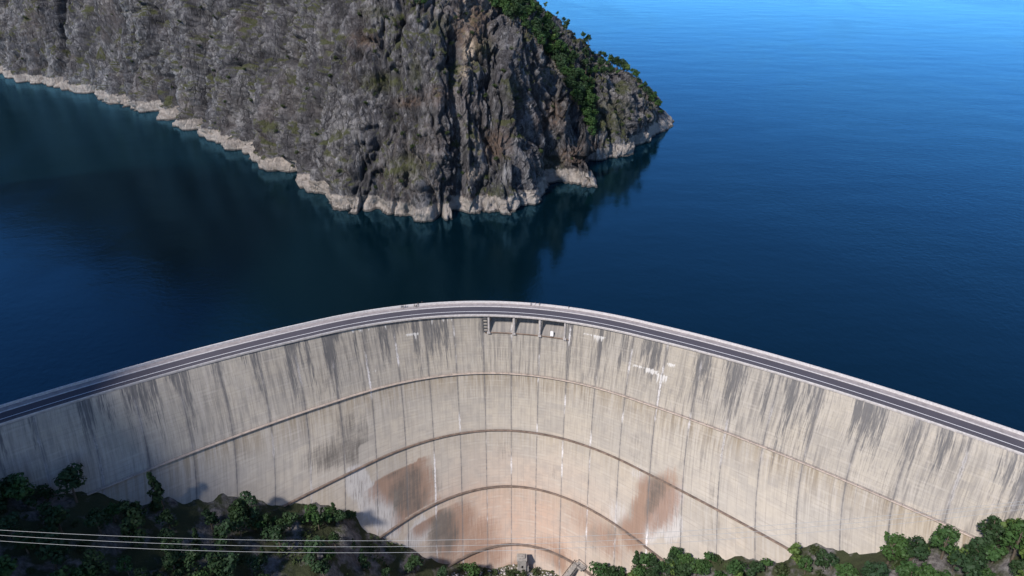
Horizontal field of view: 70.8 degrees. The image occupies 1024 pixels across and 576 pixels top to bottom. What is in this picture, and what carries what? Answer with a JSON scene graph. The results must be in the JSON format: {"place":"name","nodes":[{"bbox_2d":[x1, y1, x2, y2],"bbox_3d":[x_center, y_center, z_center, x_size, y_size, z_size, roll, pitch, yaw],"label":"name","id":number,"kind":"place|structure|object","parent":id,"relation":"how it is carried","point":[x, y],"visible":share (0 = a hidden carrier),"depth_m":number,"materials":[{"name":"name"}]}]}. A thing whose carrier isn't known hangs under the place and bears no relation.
{"place":"outdoors","nodes":[
{"label":"outdoors","id":0,"kind":"place"},
{"bbox_2d":[0,0,673,221],"bbox_3d":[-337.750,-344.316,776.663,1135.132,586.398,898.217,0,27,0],"label":"cliff","id":1,"kind":"structure","parent":0,"point":[354,138],"depth_m":514.78,"materials":[{"name":"stone"}]},
{"bbox_2d":[507,0,520,24],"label":"broadleaf tree","id":2,"kind":"object","parent":1,"relation":"on","point":[515,5],"visible":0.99,"depth_m":488.50,"materials":[{"name":"green plant"}]},
{"bbox_2d":[537,33,546,50],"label":"broadleaf tree","id":3,"kind":"object","parent":1,"relation":"on","point":[541,37],"visible":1,"depth_m":501.84,"materials":[{"name":"green plant"}]},
{"bbox_2d":[560,65,571,79],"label":"broadleaf tree","id":4,"kind":"object","parent":1,"relation":"on","point":[566,70],"visible":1,"depth_m":562.48,"materials":[{"name":"green plant"}]},
{"bbox_2d":[565,78,578,95],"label":"broadleaf tree","id":5,"kind":"object","parent":1,"relation":"on","point":[569,83],"visible":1,"depth_m":554.19,"materials":[{"name":"green plant"}]},
{"bbox_2d":[569,49,579,66],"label":"broadleaf tree","id":6,"kind":"object","parent":1,"relation":"on","point":[573,54],"visible":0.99,"depth_m":581.64,"materials":[{"name":"green plant"}]},
{"bbox_2d":[572,92,584,109],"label":"broadleaf tree","id":7,"kind":"object","parent":1,"relation":"on","point":[579,96],"visible":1,"depth_m":557.76,"materials":[{"name":"green plant"}]},
{"bbox_2d":[0,0,1023,431],"bbox_3d":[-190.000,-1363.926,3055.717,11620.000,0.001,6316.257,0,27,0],"label":"lake water","id":8,"kind":"structure","parent":0,"point":[834,184],"depth_m":459.68,"materials":[{"name":"blue liquid"}]},
{"bbox_2d":[0,488,1023,575],"bbox_3d":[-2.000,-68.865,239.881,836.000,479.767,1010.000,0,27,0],"label":"valley ground","id":9,"kind":"structure","parent":0,"point":[151,554],"depth_m":280.24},
{"bbox_2d":[0,554,17,575],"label":"broadleaf tree","id":10,"kind":"object","parent":9,"relation":"on","point":[6,565],"visible":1,"depth_m":229.90,"materials":[{"name":"green plant"}]},
{"bbox_2d":[0,473,19,497],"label":"broadleaf tree","id":11,"kind":"object","parent":9,"relation":"on","point":[9,478],"visible":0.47,"depth_m":252.95,"materials":[{"name":"green plant"}]},
{"bbox_2d":[0,511,20,538],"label":"broadleaf tree","id":12,"kind":"object","parent":9,"relation":"on","point":[8,520],"visible":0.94,"depth_m":243.53,"materials":[{"name":"green plant"}]},
{"bbox_2d":[2,472,36,504],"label":"broadleaf tree","id":13,"kind":"object","parent":9,"relation":"on","point":[16,491],"visible":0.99,"depth_m":252.29,"materials":[{"name":"green plant"}]},
{"bbox_2d":[9,528,36,553],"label":"broadleaf tree","id":14,"kind":"object","parent":9,"relation":"on","point":[28,538],"visible":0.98,"depth_m":240.87,"materials":[{"name":"green plant"}]},
{"bbox_2d":[20,478,37,507],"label":"conifer tree","id":15,"kind":"object","parent":9,"relation":"on","point":[30,501],"visible":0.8,"depth_m":255.49,"materials":[{"name":"green plant"}]},
{"bbox_2d":[36,483,54,499],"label":"broadleaf tree","id":16,"kind":"object","parent":9,"relation":"on","point":[44,492],"visible":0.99,"depth_m":262.32,"materials":[{"name":"green plant"}]},
{"bbox_2d":[36,500,57,519],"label":"broadleaf tree","id":17,"kind":"object","parent":9,"relation":"on","point":[45,506],"visible":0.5,"depth_m":252.76,"materials":[{"name":"green plant"}]},
{"bbox_2d":[34,528,72,570],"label":"broadleaf tree","id":18,"kind":"object","parent":9,"relation":"on","point":[56,554],"visible":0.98,"depth_m":240.20,"materials":[{"name":"green plant"}]},
{"bbox_2d":[43,504,69,535],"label":"broadleaf tree","id":19,"kind":"object","parent":9,"relation":"on","point":[54,518],"visible":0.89,"depth_m":248.96,"materials":[{"name":"green plant"}]},
{"bbox_2d":[49,565,71,575],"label":"broadleaf tree","id":20,"kind":"object","parent":9,"relation":"on","point":[59,572],"visible":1,"depth_m":236.53,"materials":[{"name":"green plant"}]},
{"bbox_2d":[50,462,86,502],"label":"broadleaf tree","id":21,"kind":"object","parent":9,"relation":"on","point":[70,476],"visible":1,"depth_m":263.44,"materials":[{"name":"green plant"}]},
{"bbox_2d":[75,538,88,550],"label":"shrub","id":22,"kind":"object","parent":9,"relation":"on","point":[82,546],"visible":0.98,"depth_m":253.29,"materials":[{"name":"green plant"}]},
{"bbox_2d":[68,564,96,575],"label":"broadleaf tree","id":23,"kind":"object","parent":9,"relation":"on","point":[78,571],"visible":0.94,"depth_m":241.09,"materials":[{"name":"green plant"}]},
{"bbox_2d":[81,548,109,575],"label":"broadleaf tree","id":24,"kind":"object","parent":9,"relation":"on","point":[91,558],"visible":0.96,"depth_m":243.88,"materials":[{"name":"green plant"}]},
{"bbox_2d":[83,507,112,534],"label":"broadleaf tree","id":25,"kind":"object","parent":9,"relation":"on","point":[93,517],"visible":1,"depth_m":256.14,"materials":[{"name":"green plant"}]},
{"bbox_2d":[100,502,120,521],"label":"broadleaf tree","id":26,"kind":"object","parent":9,"relation":"on","point":[111,509],"visible":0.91,"depth_m":265.32,"materials":[{"name":"green plant"}]},
{"bbox_2d":[115,555,133,575],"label":"broadleaf tree","id":27,"kind":"object","parent":9,"relation":"on","point":[122,560],"visible":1,"depth_m":253.80,"materials":[{"name":"green plant"}]},
{"bbox_2d":[118,507,146,546],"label":"broadleaf tree","id":28,"kind":"object","parent":9,"relation":"on","point":[131,522],"visible":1,"depth_m":261.29,"materials":[{"name":"green plant"}]},
{"bbox_2d":[118,499,146,527],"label":"broadleaf tree","id":29,"kind":"object","parent":9,"relation":"on","point":[125,506],"visible":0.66,"depth_m":265.69,"materials":[{"name":"green plant"}]},
{"bbox_2d":[133,566,151,575],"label":"broadleaf tree","id":30,"kind":"object","parent":9,"relation":"on","point":[139,571],"visible":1,"depth_m":252.87,"materials":[{"name":"green plant"}]},
{"bbox_2d":[146,472,164,512],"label":"conifer tree","id":31,"kind":"object","parent":9,"relation":"on","point":[157,498],"visible":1,"depth_m":278.04,"materials":[{"name":"green plant"}]},
{"bbox_2d":[157,527,174,544],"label":"broadleaf tree","id":32,"kind":"object","parent":9,"relation":"on","point":[167,534],"visible":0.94,"depth_m":266.10,"materials":[{"name":"green plant"}]},
{"bbox_2d":[154,508,178,528],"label":"broadleaf tree","id":33,"kind":"object","parent":9,"relation":"on","point":[165,515],"visible":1,"depth_m":270.62,"materials":[{"name":"green plant"}]},
{"bbox_2d":[161,539,184,575],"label":"conifer tree","id":34,"kind":"object","parent":9,"relation":"on","point":[171,561],"visible":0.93,"depth_m":257.55,"materials":[{"name":"green plant"}]},
{"bbox_2d":[161,538,184,563],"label":"broadleaf tree","id":35,"kind":"object","parent":9,"relation":"on","point":[174,544],"visible":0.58,"depth_m":262.53,"materials":[{"name":"green plant"}]},
{"bbox_2d":[179,545,207,575],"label":"broadleaf tree","id":36,"kind":"object","parent":9,"relation":"on","point":[191,557],"visible":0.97,"depth_m":261.32,"materials":[{"name":"green plant"}]},
{"bbox_2d":[191,528,201,549],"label":"conifer tree","id":37,"kind":"object","parent":9,"relation":"on","point":[195,535],"visible":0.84,"depth_m":271.66,"materials":[{"name":"green plant"}]},
{"bbox_2d":[201,508,219,529],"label":"broadleaf tree","id":38,"kind":"object","parent":9,"relation":"on","point":[210,518],"visible":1,"depth_m":282.53,"materials":[{"name":"green plant"}]},
{"bbox_2d":[203,549,232,575],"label":"broadleaf tree","id":39,"kind":"object","parent":9,"relation":"on","point":[215,563],"visible":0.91,"depth_m":263.79,"materials":[{"name":"green plant"}]},
{"bbox_2d":[212,518,233,549],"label":"broadleaf tree","id":40,"kind":"object","parent":9,"relation":"on","point":[222,532],"visible":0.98,"depth_m":276.36,"materials":[{"name":"green plant"}]},
{"bbox_2d":[214,552,239,575],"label":"broadleaf tree","id":41,"kind":"object","parent":9,"relation":"on","point":[231,557],"visible":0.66,"depth_m":266.45,"materials":[{"name":"green plant"}]},
{"bbox_2d":[227,499,250,517],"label":"broadleaf tree","id":42,"kind":"object","parent":9,"relation":"on","point":[237,506],"visible":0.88,"depth_m":288.55,"materials":[{"name":"green plant"}]},
{"bbox_2d":[227,510,254,536],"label":"broadleaf tree","id":43,"kind":"object","parent":9,"relation":"on","point":[238,520],"visible":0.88,"depth_m":284.97,"materials":[{"name":"green plant"}]},
{"bbox_2d":[236,490,259,520],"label":"broadleaf tree","id":44,"kind":"object","parent":9,"relation":"on","point":[244,499],"visible":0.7,"depth_m":292.70,"materials":[{"name":"green plant"}]},
{"bbox_2d":[245,554,267,575],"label":"broadleaf tree","id":45,"kind":"object","parent":9,"relation":"on","point":[257,561],"visible":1,"depth_m":277.29,"materials":[{"name":"green plant"}]},
{"bbox_2d":[253,519,267,531],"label":"broadleaf tree","id":46,"kind":"object","parent":9,"relation":"on","point":[260,523],"visible":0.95,"depth_m":293.62,"materials":[{"name":"green plant"}]},
{"bbox_2d":[258,512,271,525],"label":"broadleaf tree","id":47,"kind":"object","parent":9,"relation":"on","point":[265,516],"visible":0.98,"depth_m":295.27,"materials":[{"name":"green plant"}]},
{"bbox_2d":[260,523,288,549],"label":"broadleaf tree","id":48,"kind":"object","parent":9,"relation":"on","point":[277,530],"visible":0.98,"depth_m":289.08,"materials":[{"name":"green plant"}]},
{"bbox_2d":[280,511,299,531],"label":"broadleaf tree","id":49,"kind":"object","parent":9,"relation":"on","point":[287,516],"visible":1,"depth_m":297.61,"materials":[{"name":"green plant"}]},
{"bbox_2d":[299,503,320,523],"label":"broadleaf tree","id":50,"kind":"object","parent":9,"relation":"on","point":[311,514],"visible":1,"depth_m":304.01,"materials":[{"name":"green plant"}]},
{"bbox_2d":[302,535,324,565],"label":"broadleaf tree","id":51,"kind":"object","parent":9,"relation":"on","point":[312,557],"visible":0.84,"depth_m":285.35,"materials":[{"name":"green plant"}]},
{"bbox_2d":[310,558,330,575],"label":"broadleaf tree","id":52,"kind":"object","parent":9,"relation":"on","point":[322,566],"visible":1,"depth_m":285.42,"materials":[{"name":"green plant"}]},
{"bbox_2d":[320,507,331,522],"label":"broadleaf tree","id":53,"kind":"object","parent":9,"relation":"on","point":[327,511],"visible":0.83,"depth_m":308.99,"materials":[{"name":"green plant"}]},
{"bbox_2d":[323,549,335,562],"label":"broadleaf tree","id":54,"kind":"object","parent":9,"relation":"on","point":[329,553],"visible":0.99,"depth_m":293.88,"materials":[{"name":"green plant"}]},
{"bbox_2d":[330,502,336,522],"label":"conifer tree","id":55,"kind":"object","parent":9,"relation":"on","point":[333,508],"visible":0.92,"depth_m":310.20,"materials":[{"name":"green plant"}]},
{"bbox_2d":[328,531,341,547],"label":"broadleaf tree","id":56,"kind":"object","parent":9,"relation":"on","point":[334,537],"visible":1,"depth_m":302.13,"materials":[{"name":"green plant"}]},
{"bbox_2d":[334,509,345,524],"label":"broadleaf tree","id":57,"kind":"object","parent":9,"relation":"on","point":[340,513],"visible":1,"depth_m":310.58,"materials":[{"name":"green plant"}]},
{"bbox_2d":[358,547,370,569],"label":"conifer tree","id":58,"kind":"object","parent":9,"relation":"on","point":[364,562],"visible":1,"depth_m":308.51,"materials":[{"name":"green plant"}]},
{"bbox_2d":[403,554,423,572],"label":"broadleaf tree","id":59,"kind":"object","parent":9,"relation":"on","point":[413,561],"visible":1,"depth_m":327.66,"materials":[{"name":"green plant"}]},
{"bbox_2d":[436,565,447,575],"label":"broadleaf tree","id":60,"kind":"object","parent":9,"relation":"on","point":[441,571],"visible":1,"depth_m":334.31,"materials":[{"name":"green plant"}]},
{"bbox_2d":[463,562,480,575],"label":"broadleaf tree","id":61,"kind":"object","parent":9,"relation":"on","point":[474,570],"visible":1,"depth_m":343.47,"materials":[{"name":"green plant"}]},
{"bbox_2d":[447,564,555,575],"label":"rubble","id":62,"kind":"object","parent":9,"relation":"on","point":[531,573],"visible":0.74,"depth_m":354.07,"materials":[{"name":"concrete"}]},
{"bbox_2d":[0,301,1023,575],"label":"arch dam","id":63,"kind":"structure","parent":9,"relation":"on","point":[504,433],"depth_m":315.46,"materials":[{"name":"concrete"}]},
{"bbox_2d":[562,559,586,575],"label":"access stair","id":64,"kind":"object","parent":63,"relation":"attached to","point":[575,567],"visible":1,"depth_m":345.78,"materials":[{"name":"concrete"}]},
{"bbox_2d":[276,525,754,575],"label":"undergrowth","id":65,"kind":"object","parent":9,"relation":"on","point":[384,562],"visible":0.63,"depth_m":300.31,"materials":[{"name":"green plant"}]},
{"bbox_2d":[517,553,528,573],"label":"valve house","id":66,"kind":"structure","parent":9,"relation":"on","point":[522,563],"depth_m":352.19,"materials":[{"name":"concrete"}]},
{"bbox_2d":[588,561,607,575],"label":"broadleaf tree","id":67,"kind":"object","parent":9,"relation":"on","point":[600,570],"visible":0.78,"depth_m":333.08,"materials":[{"name":"green plant"}]},
{"bbox_2d":[603,565,621,575],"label":"broadleaf tree","id":68,"kind":"object","parent":9,"relation":"on","point":[611,571],"visible":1,"depth_m":325.56,"materials":[{"name":"green plant"}]},
{"bbox_2d":[631,550,643,571],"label":"conifer tree","id":69,"kind":"object","parent":9,"relation":"on","point":[636,559],"visible":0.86,"depth_m":320.95,"materials":[{"name":"green plant"}]},
{"bbox_2d":[633,565,645,575],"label":"broadleaf tree","id":70,"kind":"object","parent":9,"relation":"on","point":[640,570],"visible":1,"depth_m":318.43,"materials":[{"name":"green plant"}]},
{"bbox_2d":[639,552,655,567],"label":"broadleaf tree","id":71,"kind":"object","parent":9,"relation":"on","point":[645,558],"visible":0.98,"depth_m":318.12,"materials":[{"name":"green plant"}]},
{"bbox_2d":[650,561,663,575],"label":"broadleaf tree","id":72,"kind":"object","parent":9,"relation":"on","point":[657,568],"visible":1,"depth_m":311.16,"materials":[{"name":"green plant"}]},
{"bbox_2d":[663,552,680,574],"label":"broadleaf tree","id":73,"kind":"object","parent":9,"relation":"on","point":[669,560],"visible":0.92,"depth_m":305.85,"materials":[{"name":"green plant"}]},
{"bbox_2d":[668,546,683,557],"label":"broadleaf tree","id":74,"kind":"object","parent":9,"relation":"on","point":[675,551],"visible":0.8,"depth_m":309.40,"materials":[{"name":"green plant"}]},
{"bbox_2d":[674,562,693,575],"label":"broadleaf tree","id":75,"kind":"object","parent":9,"relation":"on","point":[685,568],"visible":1,"depth_m":299.58,"materials":[{"name":"green plant"}]},
{"bbox_2d":[677,552,695,564],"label":"broadleaf tree","id":76,"kind":"object","parent":9,"relation":"on","point":[686,556],"visible":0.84,"depth_m":304.82,"materials":[{"name":"green plant"}]},
{"bbox_2d":[689,558,705,575],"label":"broadleaf tree","id":77,"kind":"object","parent":9,"relation":"on","point":[698,569],"visible":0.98,"depth_m":298.30,"materials":[{"name":"green plant"}]},
{"bbox_2d":[698,559,711,574],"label":"broadleaf tree","id":78,"kind":"object","parent":9,"relation":"on","point":[706,565],"visible":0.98,"depth_m":298.50,"materials":[{"name":"green plant"}]},
{"bbox_2d":[703,551,716,564],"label":"broadleaf tree","id":79,"kind":"object","parent":9,"relation":"on","point":[708,556],"visible":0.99,"depth_m":300.01,"materials":[{"name":"green plant"}]},
{"bbox_2d":[726,558,746,575],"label":"broadleaf tree","id":80,"kind":"object","parent":9,"relation":"on","point":[732,565],"visible":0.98,"depth_m":287.06,"materials":[{"name":"green plant"}]},
{"bbox_2d":[746,560,764,575],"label":"broadleaf tree","id":81,"kind":"object","parent":9,"relation":"on","point":[755,566],"visible":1,"depth_m":284.93,"materials":[{"name":"green plant"}]},
{"bbox_2d":[759,558,773,570],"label":"broadleaf tree","id":82,"kind":"object","parent":9,"relation":"on","point":[767,562],"visible":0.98,"depth_m":286.15,"materials":[{"name":"green plant"}]},
{"bbox_2d":[774,562,789,575],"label":"shrub","id":83,"kind":"object","parent":9,"relation":"on","point":[781,568],"visible":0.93,"depth_m":281.71,"materials":[{"name":"green plant"}]},
{"bbox_2d":[787,542,801,563],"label":"broadleaf tree","id":84,"kind":"object","parent":9,"relation":"on","point":[794,549],"visible":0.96,"depth_m":280.59,"materials":[{"name":"green plant"}]},
{"bbox_2d":[797,555,812,573],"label":"broadleaf tree","id":85,"kind":"object","parent":9,"relation":"on","point":[807,560],"visible":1,"depth_m":276.05,"materials":[{"name":"green plant"}]},
{"bbox_2d":[808,544,822,554],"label":"shrub","id":86,"kind":"object","parent":9,"relation":"on","point":[814,549],"visible":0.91,"depth_m":280.28,"materials":[{"name":"green plant"}]},
{"bbox_2d":[814,548,829,569],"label":"broadleaf tree","id":87,"kind":"object","parent":9,"relation":"on","point":[821,560],"visible":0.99,"depth_m":273.99,"materials":[{"name":"green plant"}]},
{"bbox_2d":[828,552,839,569],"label":"broadleaf tree","id":88,"kind":"object","parent":9,"relation":"on","point":[834,560],"visible":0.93,"depth_m":271.71,"materials":[{"name":"green plant"}]},
{"bbox_2d":[834,562,859,575],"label":"broadleaf tree","id":89,"kind":"object","parent":9,"relation":"on","point":[845,569],"visible":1,"depth_m":262.12,"materials":[{"name":"green plant"}]},
{"bbox_2d":[860,561,890,575],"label":"broadleaf tree","id":90,"kind":"object","parent":9,"relation":"on","point":[875,569],"visible":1,"depth_m":253.91,"materials":[{"name":"green plant"}]},
{"bbox_2d":[879,531,909,565],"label":"broadleaf tree","id":91,"kind":"object","parent":9,"relation":"on","point":[896,545],"visible":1,"depth_m":257.26,"materials":[{"name":"green plant"}]},
{"bbox_2d":[895,558,919,575],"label":"broadleaf tree","id":92,"kind":"object","parent":9,"relation":"on","point":[908,568],"visible":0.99,"depth_m":249.48,"materials":[{"name":"green plant"}]},
{"bbox_2d":[904,535,931,560],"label":"broadleaf tree","id":93,"kind":"object","parent":9,"relation":"on","point":[919,547],"visible":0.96,"depth_m":254.29,"materials":[{"name":"green plant"}]},
{"bbox_2d":[915,561,941,575],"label":"broadleaf tree","id":94,"kind":"object","parent":9,"relation":"on","point":[928,569],"visible":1,"depth_m":247.17,"materials":[{"name":"green plant"}]},
{"bbox_2d":[928,523,960,559],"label":"broadleaf tree","id":95,"kind":"object","parent":9,"relation":"on","point":[948,533],"visible":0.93,"depth_m":251.11,"materials":[{"name":"green plant"}]},
{"bbox_2d":[947,547,968,571],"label":"broadleaf tree","id":96,"kind":"object","parent":9,"relation":"on","point":[961,549],"visible":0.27,"depth_m":247.13,"materials":[{"name":"green plant"}]},
{"bbox_2d":[948,547,985,575],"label":"broadleaf tree","id":97,"kind":"object","parent":9,"relation":"on","point":[969,563],"visible":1,"depth_m":239.27,"materials":[{"name":"green plant"}]},
{"bbox_2d":[963,535,996,563],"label":"broadleaf tree","id":98,"kind":"object","parent":9,"relation":"on","point":[976,545],"visible":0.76,"depth_m":247.54,"materials":[{"name":"green plant"}]},
{"bbox_2d":[980,568,996,575],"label":"broadleaf tree","id":99,"kind":"object","parent":9,"relation":"on","point":[987,572],"visible":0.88,"depth_m":241.89,"materials":[{"name":"green plant"}]},
{"bbox_2d":[977,514,1006,541],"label":"broadleaf tree","id":100,"kind":"object","parent":9,"relation":"on","point":[992,524],"visible":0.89,"depth_m":245.69,"materials":[{"name":"green plant"}]},
{"bbox_2d":[982,540,1008,562],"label":"broadleaf tree","id":101,"kind":"object","parent":9,"relation":"on","point":[996,553],"visible":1,"depth_m":241.84,"materials":[{"name":"green plant"}]},
{"bbox_2d":[1000,518,1023,562],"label":"broadleaf tree","id":102,"kind":"object","parent":9,"relation":"on","point":[1016,531],"visible":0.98,"depth_m":236.76,"materials":[{"name":"green plant"}]},
{"bbox_2d":[1008,559,1023,575],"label":"broadleaf tree","id":103,"kind":"object","parent":9,"relation":"on","point":[1017,566],"visible":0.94,"depth_m":236.24,"materials":[{"name":"green plant"}]},
{"bbox_2d":[1,504,1022,546],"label":"power cable","id":104,"kind":"object","parent":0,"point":[503,544],"visible":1,"depth_m":104.98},
{"bbox_2d":[5,501,1021,540],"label":"power cable","id":105,"kind":"object","parent":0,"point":[507,538],"visible":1,"depth_m":104.98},
{"bbox_2d":[6,509,1021,552],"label":"power cable","id":106,"kind":"object","parent":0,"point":[506,550],"visible":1,"depth_m":104.98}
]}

